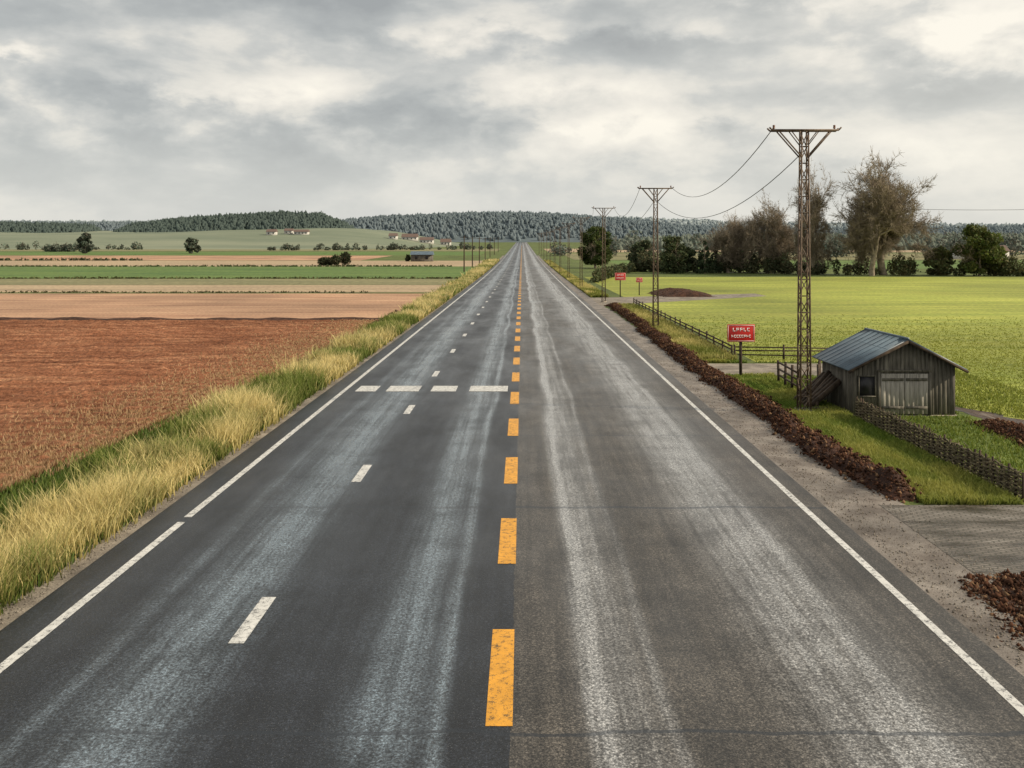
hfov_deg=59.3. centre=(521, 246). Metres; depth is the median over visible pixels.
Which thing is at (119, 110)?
sky
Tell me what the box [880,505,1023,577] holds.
driveway path
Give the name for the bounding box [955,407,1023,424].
muddy track path
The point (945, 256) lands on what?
oak tree
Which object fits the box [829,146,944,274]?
bare tree
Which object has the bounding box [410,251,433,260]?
farm shed
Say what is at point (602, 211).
utility pole
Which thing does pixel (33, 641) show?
edge line marking
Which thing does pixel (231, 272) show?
green field
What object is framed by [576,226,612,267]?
oak tree
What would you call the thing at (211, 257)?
stubble field
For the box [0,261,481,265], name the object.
stubble field
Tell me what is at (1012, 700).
edge line marking
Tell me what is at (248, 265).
hedge
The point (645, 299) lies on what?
gravel path
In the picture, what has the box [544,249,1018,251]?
stubble field
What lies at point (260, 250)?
stubble field
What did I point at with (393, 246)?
distant trees
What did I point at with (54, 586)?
verge gravel
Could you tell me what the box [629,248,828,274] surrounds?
hedge
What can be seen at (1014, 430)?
soil berm
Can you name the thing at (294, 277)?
hedge
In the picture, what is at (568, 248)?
utility pole
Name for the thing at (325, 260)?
bush
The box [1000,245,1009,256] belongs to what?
farmhouse
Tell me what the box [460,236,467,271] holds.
telegraph pole
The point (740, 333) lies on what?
red sign
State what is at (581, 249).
utility pole
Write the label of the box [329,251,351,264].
bush
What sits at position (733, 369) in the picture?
gravel path
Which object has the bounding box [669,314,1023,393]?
pasture grass
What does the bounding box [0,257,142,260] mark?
hedge
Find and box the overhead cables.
[545,132,797,239]
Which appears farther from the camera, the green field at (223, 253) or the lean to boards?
the green field at (223, 253)
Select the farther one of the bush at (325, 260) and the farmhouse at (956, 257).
the farmhouse at (956, 257)
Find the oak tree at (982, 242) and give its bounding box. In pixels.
[950,223,1008,275]
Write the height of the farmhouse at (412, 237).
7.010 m
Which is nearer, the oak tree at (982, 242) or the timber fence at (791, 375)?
the timber fence at (791, 375)
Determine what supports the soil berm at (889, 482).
on the ground at (504, 248)
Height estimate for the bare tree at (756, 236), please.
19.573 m
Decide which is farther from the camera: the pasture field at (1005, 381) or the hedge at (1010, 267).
the hedge at (1010, 267)
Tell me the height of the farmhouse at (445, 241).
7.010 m
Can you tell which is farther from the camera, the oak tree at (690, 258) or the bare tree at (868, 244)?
the oak tree at (690, 258)
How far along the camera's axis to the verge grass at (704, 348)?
62.25 m
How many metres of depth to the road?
15.00 m
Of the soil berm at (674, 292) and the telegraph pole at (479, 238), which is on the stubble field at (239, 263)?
the telegraph pole at (479, 238)
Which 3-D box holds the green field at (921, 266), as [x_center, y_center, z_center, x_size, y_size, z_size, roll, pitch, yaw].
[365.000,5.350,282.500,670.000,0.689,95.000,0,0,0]
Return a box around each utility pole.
[558,227,563,270]
[562,222,575,277]
[572,217,589,285]
[592,206,615,301]
[637,186,673,325]
[767,125,841,410]
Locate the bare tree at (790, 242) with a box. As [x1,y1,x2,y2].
[755,210,797,262]
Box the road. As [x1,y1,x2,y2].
[0,242,1023,767]
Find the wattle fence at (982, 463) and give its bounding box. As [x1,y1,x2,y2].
[854,396,1023,501]
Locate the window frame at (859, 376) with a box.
[858,375,875,396]
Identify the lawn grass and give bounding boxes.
[701,358,1023,504]
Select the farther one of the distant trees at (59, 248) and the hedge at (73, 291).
the distant trees at (59, 248)
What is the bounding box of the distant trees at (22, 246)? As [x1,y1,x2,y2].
[1,241,143,249]
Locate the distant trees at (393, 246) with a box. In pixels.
[267,241,492,250]
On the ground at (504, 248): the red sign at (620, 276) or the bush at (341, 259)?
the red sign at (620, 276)
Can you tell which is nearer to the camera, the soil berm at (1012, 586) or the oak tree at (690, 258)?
the soil berm at (1012, 586)
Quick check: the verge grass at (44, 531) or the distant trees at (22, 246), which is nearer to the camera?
the verge grass at (44, 531)
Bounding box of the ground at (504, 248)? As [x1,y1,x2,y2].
[0,242,1023,517]
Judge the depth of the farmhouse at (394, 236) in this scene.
780.03 m
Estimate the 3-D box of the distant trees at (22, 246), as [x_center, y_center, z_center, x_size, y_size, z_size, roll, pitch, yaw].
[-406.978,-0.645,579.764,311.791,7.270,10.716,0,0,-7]
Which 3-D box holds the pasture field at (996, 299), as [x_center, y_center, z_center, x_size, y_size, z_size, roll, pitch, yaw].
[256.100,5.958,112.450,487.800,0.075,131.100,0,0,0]
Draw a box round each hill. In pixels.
[0,228,463,248]
[354,216,670,241]
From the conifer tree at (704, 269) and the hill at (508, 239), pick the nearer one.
the conifer tree at (704, 269)
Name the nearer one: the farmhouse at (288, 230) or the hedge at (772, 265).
the hedge at (772, 265)
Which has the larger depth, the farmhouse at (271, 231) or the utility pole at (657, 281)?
the farmhouse at (271, 231)
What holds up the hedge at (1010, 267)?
on the ground at (504, 248)
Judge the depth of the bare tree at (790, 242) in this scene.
202.41 m
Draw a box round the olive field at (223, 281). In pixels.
[0,279,455,284]
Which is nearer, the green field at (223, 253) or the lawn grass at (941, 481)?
the lawn grass at (941, 481)
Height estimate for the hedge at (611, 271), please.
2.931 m
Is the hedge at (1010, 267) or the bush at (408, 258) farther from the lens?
the bush at (408, 258)
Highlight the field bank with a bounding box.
[0,317,379,320]
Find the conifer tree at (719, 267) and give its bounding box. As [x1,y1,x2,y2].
[707,246,722,272]
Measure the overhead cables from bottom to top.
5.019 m
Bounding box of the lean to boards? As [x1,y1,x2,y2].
[793,370,841,409]
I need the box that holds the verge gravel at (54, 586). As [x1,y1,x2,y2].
[0,256,503,629]
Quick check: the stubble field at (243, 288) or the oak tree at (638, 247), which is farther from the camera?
the oak tree at (638, 247)
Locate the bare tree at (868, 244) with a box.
[831,174,920,275]
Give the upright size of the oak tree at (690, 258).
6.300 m
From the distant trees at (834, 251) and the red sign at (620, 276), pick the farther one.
the distant trees at (834, 251)
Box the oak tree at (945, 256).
[921,245,955,275]
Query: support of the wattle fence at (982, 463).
on the lawn at (973, 417)
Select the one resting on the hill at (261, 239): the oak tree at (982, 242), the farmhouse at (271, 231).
the farmhouse at (271, 231)
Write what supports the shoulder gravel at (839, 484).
on the road
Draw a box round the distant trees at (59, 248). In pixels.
[43,243,76,251]
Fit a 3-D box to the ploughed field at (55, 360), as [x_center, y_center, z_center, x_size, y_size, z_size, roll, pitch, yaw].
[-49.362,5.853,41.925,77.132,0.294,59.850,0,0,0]
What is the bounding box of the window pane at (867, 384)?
[860,377,874,395]
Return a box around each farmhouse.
[266,229,277,234]
[284,228,293,233]
[293,229,309,234]
[388,233,397,239]
[401,234,418,241]
[419,237,433,243]
[440,239,451,245]
[951,245,963,258]
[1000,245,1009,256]
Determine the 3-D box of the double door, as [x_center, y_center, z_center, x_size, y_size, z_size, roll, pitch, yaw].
[13.580,5.215,31.950,1.672,1.430,0.040,0,0,0]
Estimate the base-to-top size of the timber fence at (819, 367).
1.126 m
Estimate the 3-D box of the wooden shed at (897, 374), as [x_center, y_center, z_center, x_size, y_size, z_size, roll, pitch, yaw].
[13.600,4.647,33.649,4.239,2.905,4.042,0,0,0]
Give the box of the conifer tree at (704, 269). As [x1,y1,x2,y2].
[694,240,715,273]
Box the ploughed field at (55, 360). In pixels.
[0,319,377,485]
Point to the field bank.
(155, 318)
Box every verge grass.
[0,258,499,614]
[544,260,738,359]
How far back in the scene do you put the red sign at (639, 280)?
111.98 m
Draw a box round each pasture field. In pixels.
[563,253,1023,259]
[585,277,1023,361]
[955,362,1023,419]
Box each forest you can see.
[0,209,357,232]
[5,210,1023,240]
[611,231,1023,249]
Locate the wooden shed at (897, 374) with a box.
[812,328,968,415]
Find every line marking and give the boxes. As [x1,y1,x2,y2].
[0,247,512,672]
[228,251,515,642]
[356,386,507,390]
[485,246,521,725]
[529,246,1023,715]
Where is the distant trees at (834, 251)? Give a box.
[548,226,1023,256]
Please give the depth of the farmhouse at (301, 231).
765.00 m
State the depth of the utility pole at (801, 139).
32.56 m
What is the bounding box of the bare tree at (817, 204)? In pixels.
[789,158,837,274]
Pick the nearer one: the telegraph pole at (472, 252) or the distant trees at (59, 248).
the telegraph pole at (472, 252)
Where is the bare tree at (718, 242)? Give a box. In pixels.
[697,223,747,272]
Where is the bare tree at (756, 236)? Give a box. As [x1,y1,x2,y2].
[737,188,795,272]
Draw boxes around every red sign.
[615,273,625,296]
[636,278,642,294]
[727,324,754,374]
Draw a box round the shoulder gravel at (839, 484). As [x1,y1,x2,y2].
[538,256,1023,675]
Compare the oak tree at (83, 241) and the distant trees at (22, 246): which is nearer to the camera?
the oak tree at (83, 241)
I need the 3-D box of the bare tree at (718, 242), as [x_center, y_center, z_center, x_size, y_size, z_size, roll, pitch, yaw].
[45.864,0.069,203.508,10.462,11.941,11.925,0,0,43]
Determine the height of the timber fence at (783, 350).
0.892 m
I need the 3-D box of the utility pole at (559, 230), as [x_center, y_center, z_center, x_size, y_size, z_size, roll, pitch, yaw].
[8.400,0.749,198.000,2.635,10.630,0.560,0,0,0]
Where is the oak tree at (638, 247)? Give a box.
[626,240,656,271]
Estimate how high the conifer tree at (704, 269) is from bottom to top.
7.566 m
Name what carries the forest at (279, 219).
on the hill
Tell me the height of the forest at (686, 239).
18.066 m
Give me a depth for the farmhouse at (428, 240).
790.24 m
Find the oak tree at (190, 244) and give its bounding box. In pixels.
[184,237,200,252]
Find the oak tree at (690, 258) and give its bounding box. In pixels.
[683,247,697,271]
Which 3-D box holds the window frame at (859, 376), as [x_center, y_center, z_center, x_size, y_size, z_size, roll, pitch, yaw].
[12.250,4.940,31.954,0.620,0.760,0.047,0,0,0]
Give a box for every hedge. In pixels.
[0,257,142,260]
[0,264,451,266]
[0,276,458,278]
[0,290,367,292]
[589,262,637,282]
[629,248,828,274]
[832,253,1023,275]
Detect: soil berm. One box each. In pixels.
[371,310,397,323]
[604,302,927,502]
[647,288,716,296]
[954,568,1023,650]
[964,417,1023,447]
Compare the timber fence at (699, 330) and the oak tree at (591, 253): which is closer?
the timber fence at (699, 330)
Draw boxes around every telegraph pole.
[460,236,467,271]
[472,237,472,267]
[477,237,481,263]
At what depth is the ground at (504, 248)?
257.59 m
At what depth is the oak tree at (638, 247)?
213.26 m
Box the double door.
[881,374,927,413]
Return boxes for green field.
[0,252,484,254]
[0,267,473,277]
[608,261,1023,268]
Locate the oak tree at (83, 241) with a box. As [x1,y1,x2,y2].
[76,232,94,252]
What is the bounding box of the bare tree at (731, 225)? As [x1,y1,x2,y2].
[718,212,755,272]
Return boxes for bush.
[317,256,333,264]
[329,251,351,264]
[405,254,410,260]
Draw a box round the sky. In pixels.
[0,0,1023,224]
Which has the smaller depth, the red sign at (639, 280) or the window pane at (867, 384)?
the window pane at (867, 384)
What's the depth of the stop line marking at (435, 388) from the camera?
38.06 m
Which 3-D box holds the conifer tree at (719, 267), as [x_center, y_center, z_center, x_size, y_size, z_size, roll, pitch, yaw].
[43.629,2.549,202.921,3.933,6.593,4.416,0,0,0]
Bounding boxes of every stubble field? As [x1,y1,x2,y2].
[0,249,499,250]
[0,256,386,259]
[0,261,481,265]
[0,285,444,291]
[0,293,428,318]
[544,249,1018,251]
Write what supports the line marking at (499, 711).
on the road
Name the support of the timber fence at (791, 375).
on the ground at (504, 248)
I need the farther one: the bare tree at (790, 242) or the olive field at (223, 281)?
the bare tree at (790, 242)
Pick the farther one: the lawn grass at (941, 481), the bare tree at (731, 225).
the bare tree at (731, 225)
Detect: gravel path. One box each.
[591,294,764,305]
[696,364,821,374]
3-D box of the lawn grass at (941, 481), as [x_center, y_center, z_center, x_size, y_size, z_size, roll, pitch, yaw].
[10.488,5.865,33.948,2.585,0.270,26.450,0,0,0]
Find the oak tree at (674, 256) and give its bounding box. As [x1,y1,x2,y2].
[658,235,688,273]
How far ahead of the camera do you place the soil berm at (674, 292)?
109.09 m
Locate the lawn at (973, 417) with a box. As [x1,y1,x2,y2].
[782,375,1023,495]
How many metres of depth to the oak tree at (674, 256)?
198.65 m
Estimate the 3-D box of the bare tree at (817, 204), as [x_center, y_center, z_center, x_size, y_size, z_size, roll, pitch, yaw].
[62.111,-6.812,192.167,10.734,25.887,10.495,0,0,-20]
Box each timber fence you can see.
[633,298,732,354]
[733,344,826,359]
[777,360,799,391]
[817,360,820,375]

